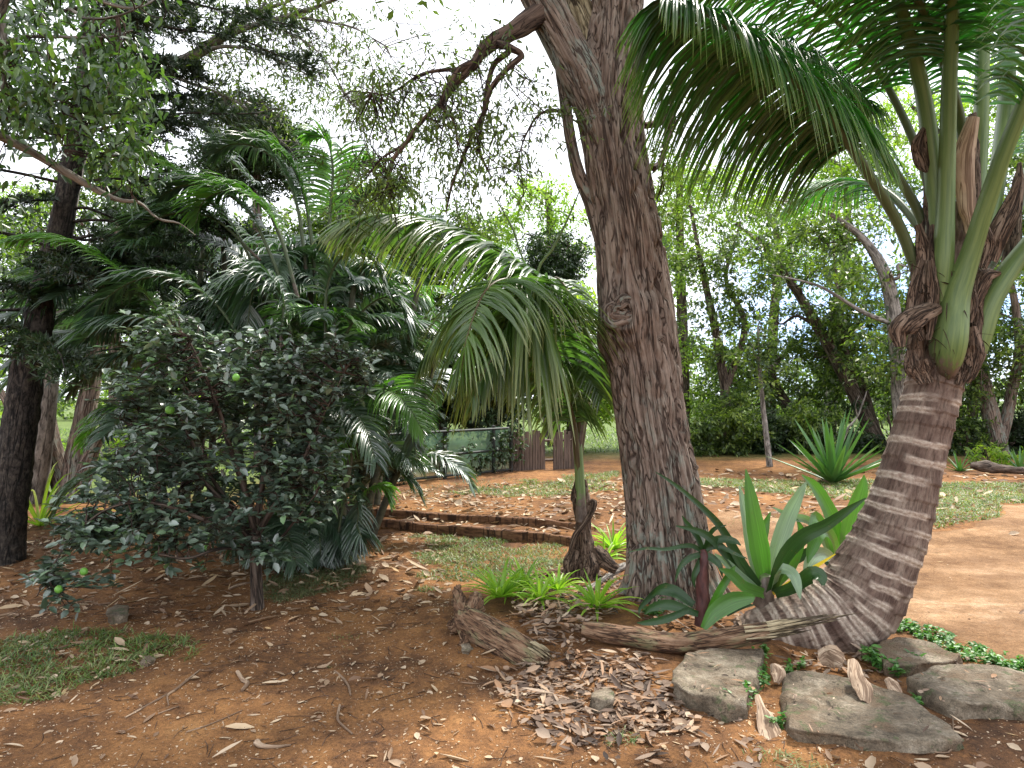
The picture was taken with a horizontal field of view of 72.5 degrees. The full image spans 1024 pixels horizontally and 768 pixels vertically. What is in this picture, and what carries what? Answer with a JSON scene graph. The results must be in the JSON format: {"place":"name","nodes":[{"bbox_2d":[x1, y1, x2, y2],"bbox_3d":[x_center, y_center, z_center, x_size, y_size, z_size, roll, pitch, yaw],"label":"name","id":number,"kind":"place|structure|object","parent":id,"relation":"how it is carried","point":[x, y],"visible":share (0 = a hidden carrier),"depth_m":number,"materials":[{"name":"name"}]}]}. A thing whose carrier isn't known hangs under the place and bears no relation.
{"place":"outdoors","nodes":[
{"label":"outdoors","id":0,"kind":"place"},
{"bbox_2d":[0,401,1023,767],"bbox_3d":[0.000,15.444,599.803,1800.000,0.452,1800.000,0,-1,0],"label":"ground","id":1,"kind":"structure","parent":0,"point":[484,741],"depth_m":4.00,"materials":[{"name":"red soil"}]},
{"bbox_2d":[0,178,123,377],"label":"broadleaf tree","id":2,"kind":"object","parent":1,"relation":"on","point":[25,230],"visible":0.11,"depth_m":19.90,"materials":[{"name":"green plant"}]},
{"bbox_2d":[28,463,115,525],"bbox_3d":[-5.412,1.324,7.884,1.687,0.806,1.807,0,-1,16],"label":"bromeliad","id":3,"kind":"object","parent":1,"relation":"on","point":[42,514],"visible":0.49,"depth_m":7.95,"materials":[{"name":"green plant"}]},
{"bbox_2d":[0,0,194,252],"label":"overhanging tree","id":4,"kind":"object","parent":1,"relation":"on","point":[121,71],"visible":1,"depth_m":4.49,"materials":[{"name":"green plant"}]},
{"bbox_2d":[0,179,208,502],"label":"multi stemmed tree","id":5,"kind":"object","parent":1,"relation":"on","point":[64,461],"visible":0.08,"depth_m":9.38,"materials":[{"name":"green plant"}]},
{"bbox_2d":[0,140,209,452],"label":"broadleaf tree","id":6,"kind":"object","parent":1,"relation":"on","point":[85,199],"visible":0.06,"depth_m":16.42,"materials":[{"name":"green plant"}]},
{"bbox_2d":[106,604,128,624],"bbox_3d":[-2.801,1.675,4.957,0.146,0.145,0.344,1,-2,-29],"label":"rock","id":7,"kind":"object","parent":1,"relation":"on","point":[117,613],"visible":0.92,"depth_m":4.88,"materials":[{"name":"grey stone"}]},
{"bbox_2d":[0,195,286,522],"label":"areca palm clump","id":8,"kind":"object","parent":1,"relation":"on","point":[64,291],"visible":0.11,"depth_m":7.49,"materials":[{"name":"plant"}]},
{"bbox_2d":[75,266,217,403],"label":"broadleaf tree","id":9,"kind":"object","parent":1,"relation":"on","point":[104,393],"depth_m":22.00,"materials":[{"name":"green plant"}]},
{"bbox_2d":[140,656,155,666],"bbox_3d":[-2.140,1.661,4.101,0.084,0.100,0.138,1,-2,-29],"label":"rock","id":10,"kind":"object","parent":1,"relation":"on","point":[151,660],"visible":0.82,"depth_m":4.08,"materials":[{"name":"grey stone"}]},
{"bbox_2d":[125,669,200,717],"bbox_3d":[-1.762,1.609,3.670,0.218,0.028,0.593,0,-1,0],"label":"stick","id":11,"kind":"object","parent":1,"relation":"on","point":[173,690],"visible":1,"depth_m":3.56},
{"bbox_2d":[0,0,330,566],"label":"pine tree","id":12,"kind":"object","parent":1,"relation":"on","point":[33,341],"visible":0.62,"depth_m":6.71,"materials":[{"name":"green plant"}]},
{"bbox_2d":[99,426,252,459],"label":"bush","id":13,"kind":"object","parent":1,"relation":"on","point":[117,442],"depth_m":15.58,"materials":[{"name":"green plant"}]},
{"bbox_2d":[16,295,394,619],"bbox_3d":[-2.189,0.527,5.190,2.591,2.314,1.962,0,-1,0],"label":"lime tree","id":14,"kind":"object","parent":1,"relation":"on","point":[297,462],"visible":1,"depth_m":4.88,"materials":[{"name":"green plant"}]},
{"bbox_2d":[84,80,328,458],"bbox_3d":[-6.591,-2.292,15.078,5.205,7.975,3.456,0,-1,0],"label":"broadleaf tree","id":15,"kind":"object","parent":1,"relation":"on","point":[262,168],"visible":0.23,"depth_m":14.63,"materials":[{"name":"green plant"}]},
{"bbox_2d":[186,710,241,732],"bbox_3d":[-1.404,1.602,3.320,0.031,0.014,0.291,-1,-2,35],"label":"stick","id":16,"kind":"object","parent":1,"relation":"on","point":[212,723],"visible":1,"depth_m":3.28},
{"bbox_2d":[0,107,479,580],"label":"areca palm clump","id":17,"kind":"object","parent":1,"relation":"on","point":[293,273],"visible":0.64,"depth_m":6.58,"materials":[{"name":"plant"}]},
{"bbox_2d":[236,670,249,691],"bbox_3d":[-1.466,1.617,3.812,0.055,0.030,0.283,1,-1,-27],"label":"stick","id":18,"kind":"object","parent":1,"relation":"on","point":[243,680],"visible":1,"depth_m":3.79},
{"bbox_2d":[29,0,482,503],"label":"pale branched tree","id":19,"kind":"object","parent":1,"relation":"on","point":[44,446],"visible":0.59,"depth_m":7.78,"materials":[{"name":"green plant"}]},
{"bbox_2d":[253,739,290,748],"bbox_3d":[-1.061,1.588,3.087,0.165,0.036,0.042,0,-1,0],"label":"stick","id":20,"kind":"object","parent":1,"relation":"on","point":[258,743],"visible":1,"depth_m":3.07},
{"bbox_2d":[27,478,559,603],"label":"shaded grass","id":21,"kind":"structure","parent":1,"relation":"on","point":[322,573],"depth_m":6.01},
{"bbox_2d":[232,182,419,420],"bbox_3d":[-4.820,-1.755,18.084,5.411,7.385,4.327,0,-1,0],"label":"broadleaf tree","id":22,"kind":"object","parent":1,"relation":"on","point":[319,225],"depth_m":17.33,"materials":[{"name":"green plant"}]},
{"bbox_2d":[207,205,475,514],"bbox_3d":[-1.980,-0.292,9.134,2.736,3.960,3.748,-1,-1,25],"label":"areca palm clump","id":23,"kind":"object","parent":1,"relation":"on","point":[294,242],"visible":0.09,"depth_m":8.48,"materials":[{"name":"plant"}]},
{"bbox_2d":[335,670,350,695],"bbox_3d":[-0.914,1.626,3.809,0.030,0.016,0.382,1,-1,-26],"label":"stick","id":24,"kind":"object","parent":1,"relation":"on","point":[345,681],"visible":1,"depth_m":3.80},
{"bbox_2d":[336,704,352,734],"bbox_3d":[-0.816,1.605,3.345,0.049,0.018,0.320,1,-1,-24],"label":"stick","id":25,"kind":"object","parent":1,"relation":"on","point":[340,722],"visible":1,"depth_m":3.31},
{"bbox_2d":[276,420,425,485],"bbox_3d":[-2.572,1.259,11.480,2.351,1.973,1.973,0,-1,0],"label":"shrub","id":26,"kind":"object","parent":1,"relation":"on","point":[393,437],"visible":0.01,"depth_m":11.07,"materials":[{"name":"green plant"}]},
{"bbox_2d":[327,195,536,426],"bbox_3d":[-1.421,-1.512,18.173,6.791,6.584,3.593,0,-1,0],"label":"broadleaf tree","id":27,"kind":"object","parent":1,"relation":"on","point":[484,232],"visible":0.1,"depth_m":17.72,"materials":[{"name":"green plant"}]},
{"bbox_2d":[385,425,512,483],"bbox_3d":[-1.012,1.214,11.884,2.652,1.005,0.128,1,-2,-41],"label":"cloth fence","id":28,"kind":"object","parent":1,"relation":"on","point":[482,436],"visible":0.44,"depth_m":12.11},
{"bbox_2d":[383,415,528,484],"bbox_3d":[-0.855,1.094,11.845,3.079,1.117,0.691,1,-2,-38],"label":"vine","id":29,"kind":"object","parent":28,"relation":"attached to","point":[506,434],"visible":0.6,"depth_m":12.31,"materials":[{"name":"green plant"}]},
{"bbox_2d":[355,301,546,430],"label":"broadleaf tree","id":30,"kind":"object","parent":1,"relation":"on","point":[490,418],"visible":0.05,"depth_m":14.39,"materials":[{"name":"green plant"}]},
{"bbox_2d":[348,506,575,528],"bbox_3d":[-0.662,1.626,8.375,3.250,0.171,0.110,-1,-1,22],"label":"timber edging","id":31,"kind":"object","parent":1,"relation":"on","point":[509,520],"visible":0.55,"depth_m":8.23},
{"bbox_2d":[461,643,473,654],"bbox_3d":[-0.280,1.660,4.313,0.093,0.079,0.167,0,-1,0],"label":"rock","id":32,"kind":"object","parent":1,"relation":"on","point":[467,648],"visible":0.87,"depth_m":4.30,"materials":[{"name":"grey stone"}]},
{"bbox_2d":[310,192,629,580],"bbox_3d":[-0.024,0.016,6.020,2.530,3.415,2.904,-1,-2,28],"label":"young coconut palm","id":33,"kind":"object","parent":1,"relation":"on","point":[509,334],"visible":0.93,"depth_m":5.41,"materials":[{"name":"plant"}]},
{"bbox_2d":[369,518,571,545],"bbox_3d":[-0.653,1.710,8.058,3.229,0.182,0.108,-1,-1,26],"label":"timber edging","id":34,"kind":"object","parent":1,"relation":"on","point":[488,532],"visible":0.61,"depth_m":7.89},
{"bbox_2d":[225,0,730,608],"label":"rough barked tree","id":35,"kind":"object","parent":1,"relation":"on","point":[579,42],"visible":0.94,"depth_m":5.24,"materials":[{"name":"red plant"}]},
{"bbox_2d":[0,593,979,767],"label":"twig litter","id":36,"kind":"object","parent":1,"relation":"on","point":[337,697],"visible":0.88,"depth_m":3.64,"materials":[{"name":"brown plant"}]},
{"bbox_2d":[447,584,553,666],"bbox_3d":[-0.158,1.575,4.434,0.360,0.369,1.065,1,-2,-36],"label":"log","id":37,"kind":"object","parent":1,"relation":"on","point":[472,621],"visible":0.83,"depth_m":4.33,"materials":[{"name":"brown wood"}]},
{"bbox_2d":[459,556,541,606],"bbox_3d":[-0.070,1.440,5.085,0.677,0.308,0.666,0,-1,0],"label":"bromeliad","id":38,"kind":"object","parent":1,"relation":"on","point":[495,588],"visible":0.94,"depth_m":5.10,"materials":[{"name":"green plant"}]},
{"bbox_2d":[479,564,536,603],"bbox_3d":[-0.006,1.495,5.298,0.485,0.224,0.438,1,-2,-28],"label":"bromeliad","id":39,"kind":"object","parent":1,"relation":"on","point":[514,577],"visible":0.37,"depth_m":5.31,"materials":[{"name":"green plant"}]},
{"bbox_2d":[0,470,1023,767],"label":"grass","id":40,"kind":"structure","parent":1,"relation":"on","point":[186,640],"depth_m":6.53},
{"bbox_2d":[0,527,1023,767],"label":"leaf crumbs","id":41,"kind":"object","parent":1,"relation":"on","point":[333,673],"visible":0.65,"depth_m":3.75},
{"bbox_2d":[0,334,1023,423],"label":"distant wood","id":42,"kind":"object","parent":1,"relation":"on","point":[62,405],"visible":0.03,"depth_m":42.76,"materials":[{"name":"green plant"}]},
{"bbox_2d":[0,460,1023,767],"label":"fallen leaves","id":43,"kind":"object","parent":1,"relation":"on","point":[870,761],"depth_m":5.77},
{"bbox_2d":[496,556,550,593],"bbox_3d":[0.114,1.510,5.576,0.594,0.264,0.472,1,-2,-32],"label":"bromeliad","id":44,"kind":"object","parent":1,"relation":"on","point":[522,571],"visible":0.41,"depth_m":5.57,"materials":[{"name":"green plant"}]},
{"bbox_2d":[478,172,596,436],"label":"broadleaf tree","id":45,"kind":"object","parent":1,"relation":"on","point":[551,218],"visible":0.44,"depth_m":23.75,"materials":[{"name":"green plant"}]},
{"bbox_2d":[511,566,575,609],"bbox_3d":[0.201,1.459,5.022,0.471,0.243,0.529,1,-1,-23],"label":"bromeliad","id":46,"kind":"object","parent":1,"relation":"on","point":[539,591],"visible":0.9,"depth_m":4.99,"materials":[{"name":"green plant"}]},
{"bbox_2d":[513,429,574,470],"bbox_3d":[0.620,1.259,13.173,1.438,0.836,0.094,1,-1,-25],"label":"picket fence","id":47,"kind":"object","parent":1,"relation":"on","point":[533,457],"visible":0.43,"depth_m":13.10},
{"bbox_2d":[525,567,563,577],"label":"dead branch","id":48,"kind":"object","parent":1,"relation":"on","point":[554,570],"visible":0.2,"depth_m":6.17,"materials":[{"name":"brown wood"}]},
{"bbox_2d":[514,225,594,445],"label":"broadleaf tree","id":49,"kind":"object","parent":1,"relation":"on","point":[564,260],"visible":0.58,"depth_m":18.53,"materials":[{"name":"green plant"}]},
{"bbox_2d":[528,563,587,595],"bbox_3d":[0.336,1.504,5.335,0.462,0.217,0.447,1,-2,-40],"label":"bromeliad","id":50,"kind":"object","parent":1,"relation":"on","point":[561,585],"visible":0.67,"depth_m":5.32,"materials":[{"name":"green plant"}]},
{"bbox_2d":[551,280,614,438],"bbox_3d":[1.167,-0.396,17.085,3.819,4.284,3.220,1,-1,-23],"label":"bush","id":51,"kind":"object","parent":1,"relation":"on","point":[599,414],"visible":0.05,"depth_m":16.70,"materials":[{"name":"green plant"}]},
{"bbox_2d":[570,562,625,602],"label":"dead branch","id":52,"kind":"object","parent":1,"relation":"on","point":[618,571],"visible":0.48,"depth_m":6.06,"materials":[{"name":"wood"}]},
{"bbox_2d":[590,688,614,713],"bbox_3d":[0.465,1.644,3.592,0.158,0.121,0.228,0,-1,0],"label":"rock","id":53,"kind":"object","parent":1,"relation":"on","point":[602,698],"visible":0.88,"depth_m":3.52,"materials":[{"name":"grey stone"}]},
{"bbox_2d":[591,522,626,559],"bbox_3d":[0.983,1.513,6.923,0.691,0.310,0.700,0,-1,0],"label":"bromeliad","id":54,"kind":"object","parent":1,"relation":"on","point":[615,538],"visible":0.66,"depth_m":6.91,"materials":[{"name":"green plant"}]},
{"bbox_2d":[594,537,625,559],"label":"bromeliad","id":55,"kind":"object","parent":1,"relation":"on","point":[611,546],"visible":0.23,"depth_m":6.56,"materials":[{"name":"green plant"}]},
{"bbox_2d":[642,597,664,616],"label":"leafy weed","id":56,"kind":"object","parent":1,"relation":"on","point":[656,613],"visible":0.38,"depth_m":4.81,"materials":[{"name":"green plant"}]},
{"bbox_2d":[628,516,746,627],"bbox_3d":[1.095,1.206,4.461,0.768,0.726,0.187,0,-1,-6],"label":"dark leaved plant","id":57,"kind":"object","parent":1,"relation":"on","point":[700,571],"visible":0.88,"depth_m":4.49,"materials":[{"name":"green plant"}]},
{"bbox_2d":[637,566,754,629],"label":"strap leaved plant","id":58,"kind":"object","parent":1,"relation":"on","point":[720,606],"visible":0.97,"depth_m":4.45,"materials":[{"name":"green plant"}]},
{"bbox_2d":[652,151,749,418],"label":"broadleaf tree","id":59,"kind":"object","parent":1,"relation":"on","point":[680,295],"visible":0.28,"depth_m":19.86,"materials":[{"name":"green plant"}]},
{"bbox_2d":[686,409,728,456],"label":"shrub","id":60,"kind":"object","parent":1,"relation":"on","point":[696,431],"visible":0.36,"depth_m":15.81,"materials":[{"name":"green plant"}]},
{"bbox_2d":[671,648,763,722],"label":"stone slab","id":61,"kind":"structure","parent":1,"relation":"on","point":[716,701],"depth_m":3.65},
{"bbox_2d":[722,643,771,706],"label":"creeping weed","id":62,"kind":"object","parent":61,"relation":"on","point":[766,675],"visible":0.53,"depth_m":3.76,"materials":[{"name":"green plant"}]},
{"bbox_2d":[581,612,862,653],"bbox_3d":[1.219,1.473,4.177,1.616,0.330,0.140,0,-1,15],"label":"log","id":63,"kind":"object","parent":1,"relation":"on","point":[738,636],"visible":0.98,"depth_m":4.17,"materials":[{"name":"brown wood"}]},
{"bbox_2d":[657,159,799,452],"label":"broadleaf tree","id":64,"kind":"object","parent":1,"relation":"on","point":[738,311],"visible":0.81,"depth_m":16.53,"materials":[{"name":"green plant"}]},
{"bbox_2d":[687,388,775,456],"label":"shrub","id":65,"kind":"object","parent":1,"relation":"on","point":[737,425],"visible":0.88,"depth_m":16.02,"materials":[{"name":"green plant"}]},
{"bbox_2d":[477,571,1020,767],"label":"leaf pile","id":66,"kind":"object","parent":1,"relation":"on","point":[680,724],"visible":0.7,"depth_m":3.73,"materials":[{"name":"plant"}]},
{"bbox_2d":[561,570,643,621],"bbox_3d":[0.610,1.446,4.834,0.647,0.286,0.648,0,-1,0],"label":"bromeliad","id":67,"kind":"object","parent":66,"relation":"on","point":[597,598],"visible":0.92,"depth_m":4.83,"materials":[{"name":"green plant"}]},
{"bbox_2d":[818,645,845,669],"bbox_3d":[1.802,1.539,3.936,0.066,0.126,0.159,1,-2,-33],"label":"palm husk","id":68,"kind":"object","parent":66,"relation":"on","point":[831,656],"visible":1,"depth_m":3.93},
{"bbox_2d":[711,311,804,466],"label":"broadleaf tree","id":69,"kind":"object","parent":1,"relation":"on","point":[759,362],"visible":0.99,"depth_m":13.52,"materials":[{"name":"green plant"}]},
{"bbox_2d":[755,694,781,739],"bbox_3d":[1.214,1.605,3.344,0.115,0.140,0.242,0,-1,0],"label":"palm husk","id":70,"kind":"object","parent":1,"relation":"on","point":[767,730],"visible":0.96,"depth_m":3.31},
{"bbox_2d":[663,158,874,415],"bbox_3d":[7.860,-2.427,20.970,7.121,8.589,4.512,0,-1,0],"label":"broadleaf tree","id":71,"kind":"object","parent":1,"relation":"on","point":[752,231],"visible":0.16,"depth_m":20.86,"materials":[{"name":"green plant"}]},
{"bbox_2d":[744,403,801,454],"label":"shrub","id":72,"kind":"object","parent":1,"relation":"on","point":[775,447],"visible":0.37,"depth_m":16.42,"materials":[{"name":"green plant"}]},
{"bbox_2d":[769,663,785,684],"bbox_3d":[1.451,1.588,3.817,0.083,0.086,0.108,-1,-1,25],"label":"palm husk","id":73,"kind":"object","parent":1,"relation":"on","point":[778,672],"visible":1,"depth_m":3.82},
{"bbox_2d":[764,655,806,729],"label":"leafy weed","id":74,"kind":"object","parent":1,"relation":"on","point":[788,669],"visible":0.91,"depth_m":3.96,"materials":[{"name":"green plant"}]},
{"bbox_2d":[684,324,892,433],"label":"broadleaf tree","id":75,"kind":"object","parent":1,"relation":"on","point":[800,390],"visible":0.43,"depth_m":19.68,"materials":[{"name":"green plant"}]},
{"bbox_2d":[709,223,889,443],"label":"broadleaf tree","id":76,"kind":"object","parent":1,"relation":"on","point":[815,321],"visible":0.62,"depth_m":17.86,"materials":[{"name":"green plant"}]},
{"bbox_2d":[769,396,851,454],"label":"shrub","id":77,"kind":"object","parent":1,"relation":"on","point":[814,421],"visible":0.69,"depth_m":16.33,"materials":[{"name":"green plant"}]},
{"bbox_2d":[611,0,1023,652],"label":"coconut palm","id":78,"kind":"object","parent":1,"relation":"on","point":[959,284],"visible":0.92,"depth_m":4.32,"materials":[{"name":"green plant"}]},
{"bbox_2d":[655,469,865,607],"bbox_3d":[1.526,1.021,4.652,1.314,0.960,0.852,0,-1,0],"label":"spider lily","id":79,"kind":"object","parent":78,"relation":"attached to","point":[766,574],"visible":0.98,"depth_m":4.60,"materials":[{"name":"green plant"}]},
{"bbox_2d":[773,474,867,569],"bbox_3d":[2.178,1.036,5.089,0.997,0.737,0.424,1,-2,-42],"label":"spider lily","id":80,"kind":"object","parent":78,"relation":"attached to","point":[830,541],"visible":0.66,"depth_m":5.23,"materials":[{"name":"green plant"}]},
{"bbox_2d":[767,409,881,482],"bbox_3d":[5.343,0.990,11.458,1.914,1.254,2.108,1,-2,-38],"label":"sword plant","id":81,"kind":"object","parent":1,"relation":"on","point":[829,464],"visible":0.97,"depth_m":11.24,"materials":[{"name":"green plant"}]},
{"bbox_2d":[741,170,914,418],"bbox_3d":[7.315,-1.591,15.112,4.313,6.407,3.351,0,-1,0],"label":"broadleaf tree","id":82,"kind":"object","parent":1,"relation":"on","point":[894,365],"visible":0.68,"depth_m":15.06,"materials":[{"name":"green plant"}]},
{"bbox_2d":[743,138,922,436],"bbox_3d":[10.709,-3.339,22.852,6.008,10.535,4.279,0,-1,0],"label":"broadleaf tree","id":83,"kind":"object","parent":1,"relation":"on","point":[914,189],"visible":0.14,"depth_m":22.97,"materials":[{"name":"green plant"}]},
{"bbox_2d":[772,251,909,441],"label":"broadleaf tree","id":84,"kind":"object","parent":1,"relation":"on","point":[863,387],"visible":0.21,"depth_m":18.81,"materials":[{"name":"green plant"}]},
{"bbox_2d":[822,399,887,453],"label":"shrub","id":85,"kind":"object","parent":1,"relation":"on","point":[864,438],"visible":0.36,"depth_m":16.89,"materials":[{"name":"green plant"}]},
{"bbox_2d":[844,391,866,440],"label":"dead branch","id":86,"kind":"object","parent":1,"relation":"on","point":[851,424],"visible":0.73,"depth_m":11.48,"materials":[{"name":"wood"}]},
{"bbox_2d":[779,671,963,754],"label":"stone slab","id":87,"kind":"structure","parent":1,"relation":"on","point":[856,720],"depth_m":3.27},
{"bbox_2d":[847,658,872,703],"bbox_3d":[1.783,1.529,3.592,0.103,0.138,0.270,0,-1,8],"label":"palm husk","id":88,"kind":"object","parent":87,"relation":"on","point":[861,685],"visible":1,"depth_m":3.55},
{"bbox_2d":[884,677,901,692],"bbox_3d":[1.983,1.568,3.627,0.065,0.060,0.084,0,-1,0],"label":"palm husk","id":89,"kind":"object","parent":87,"relation":"on","point":[892,684],"visible":0.99,"depth_m":3.62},
{"bbox_2d":[859,644,892,671],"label":"leafy weed","id":90,"kind":"object","parent":1,"relation":"on","point":[875,658],"visible":0.85,"depth_m":4.06,"materials":[{"name":"green plant"}]},
{"bbox_2d":[863,411,891,453],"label":"shrub","id":91,"kind":"object","parent":1,"relation":"on","point":[890,427],"visible":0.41,"depth_m":16.61,"materials":[{"name":"green plant"}]},
{"bbox_2d":[778,55,1023,208],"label":"broadleaf tree","id":92,"kind":"object","parent":1,"relation":"on","point":[888,108],"visible":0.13,"depth_m":21.70,"materials":[{"name":"green plant"}]},
{"bbox_2d":[888,648,926,677],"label":"leafy weed","id":93,"kind":"object","parent":1,"relation":"on","point":[896,666],"visible":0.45,"depth_m":3.93,"materials":[{"name":"green plant"}]},
{"bbox_2d":[909,691,923,704],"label":"leafy weed","id":94,"kind":"object","parent":1,"relation":"on","point":[918,699],"visible":0.48,"depth_m":3.56,"materials":[{"name":"green plant"}]},
{"bbox_2d":[871,637,962,677],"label":"stone slab","id":95,"kind":"structure","parent":1,"relation":"on","point":[910,664],"depth_m":4.09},
{"bbox_2d":[873,195,1022,445],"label":"broadleaf tree","id":96,"kind":"object","parent":1,"relation":"on","point":[972,415],"depth_m":18.87,"materials":[{"name":"green plant"}]},
{"bbox_2d":[896,618,1023,671],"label":"creeping weed","id":97,"kind":"object","parent":1,"relation":"on","point":[991,655],"visible":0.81,"depth_m":4.36,"materials":[{"name":"green plant"}]},
{"bbox_2d":[946,451,973,470],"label":"sword plant","id":98,"kind":"object","parent":1,"relation":"on","point":[958,467],"visible":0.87,"depth_m":12.84,"materials":[{"name":"green plant"}]},
{"bbox_2d":[906,664,1023,720],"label":"stone slab","id":99,"kind":"structure","parent":1,"relation":"on","point":[1005,702],"depth_m":3.53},
{"bbox_2d":[922,134,1023,406],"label":"broadleaf tree","id":100,"kind":"object","parent":1,"relation":"on","point":[1013,162],"visible":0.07,"depth_m":17.76,"materials":[{"name":"green plant"}]},
{"bbox_2d":[948,411,1009,456],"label":"shrub","id":101,"kind":"object","parent":1,"relation":"on","point":[961,434],"visible":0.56,"depth_m":15.83,"materials":[{"name":"green plant"}]},
{"bbox_2d":[959,256,1023,453],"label":"broadleaf tree","id":102,"kind":"object","parent":1,"relation":"on","point":[985,397],"visible":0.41,"depth_m":15.85,"materials":[{"name":"green plant"}]},
{"bbox_2d":[963,401,1023,453],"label":"shrub","id":103,"kind":"object","parent":1,"relation":"on","point":[1016,434],"visible":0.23,"depth_m":16.63,"materials":[{"name":"green plant"}]},
{"bbox_2d":[964,442,1023,465],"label":"shrub","id":104,"kind":"object","parent":1,"relation":"on","point":[997,457],"visible":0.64,"depth_m":13.81,"materials":[{"name":"green plant"}]},
{"bbox_2d":[997,448,1023,466],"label":"sword plant","id":105,"kind":"object","parent":1,"relation":"on","point":[1018,463],"visible":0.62,"depth_m":12.95,"materials":[{"name":"green plant"}]},
{"bbox_2d":[0,0,1023,400],"label":"sky","id":106,"kind":"structure","parent":0,"point":[479,14],"materials":[{"name":"white"}]},
{"bbox_2d":[59,427,981,479],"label":"field grass","id":107,"kind":"structure","parent":0,"point":[586,437],"depth_m":20.60,"materials":[{"name":"green plant"}]},
{"bbox_2d":[712,505,1023,660],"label":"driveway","id":108,"kind":"structure","parent":0,"point":[952,596],"depth_m":6.00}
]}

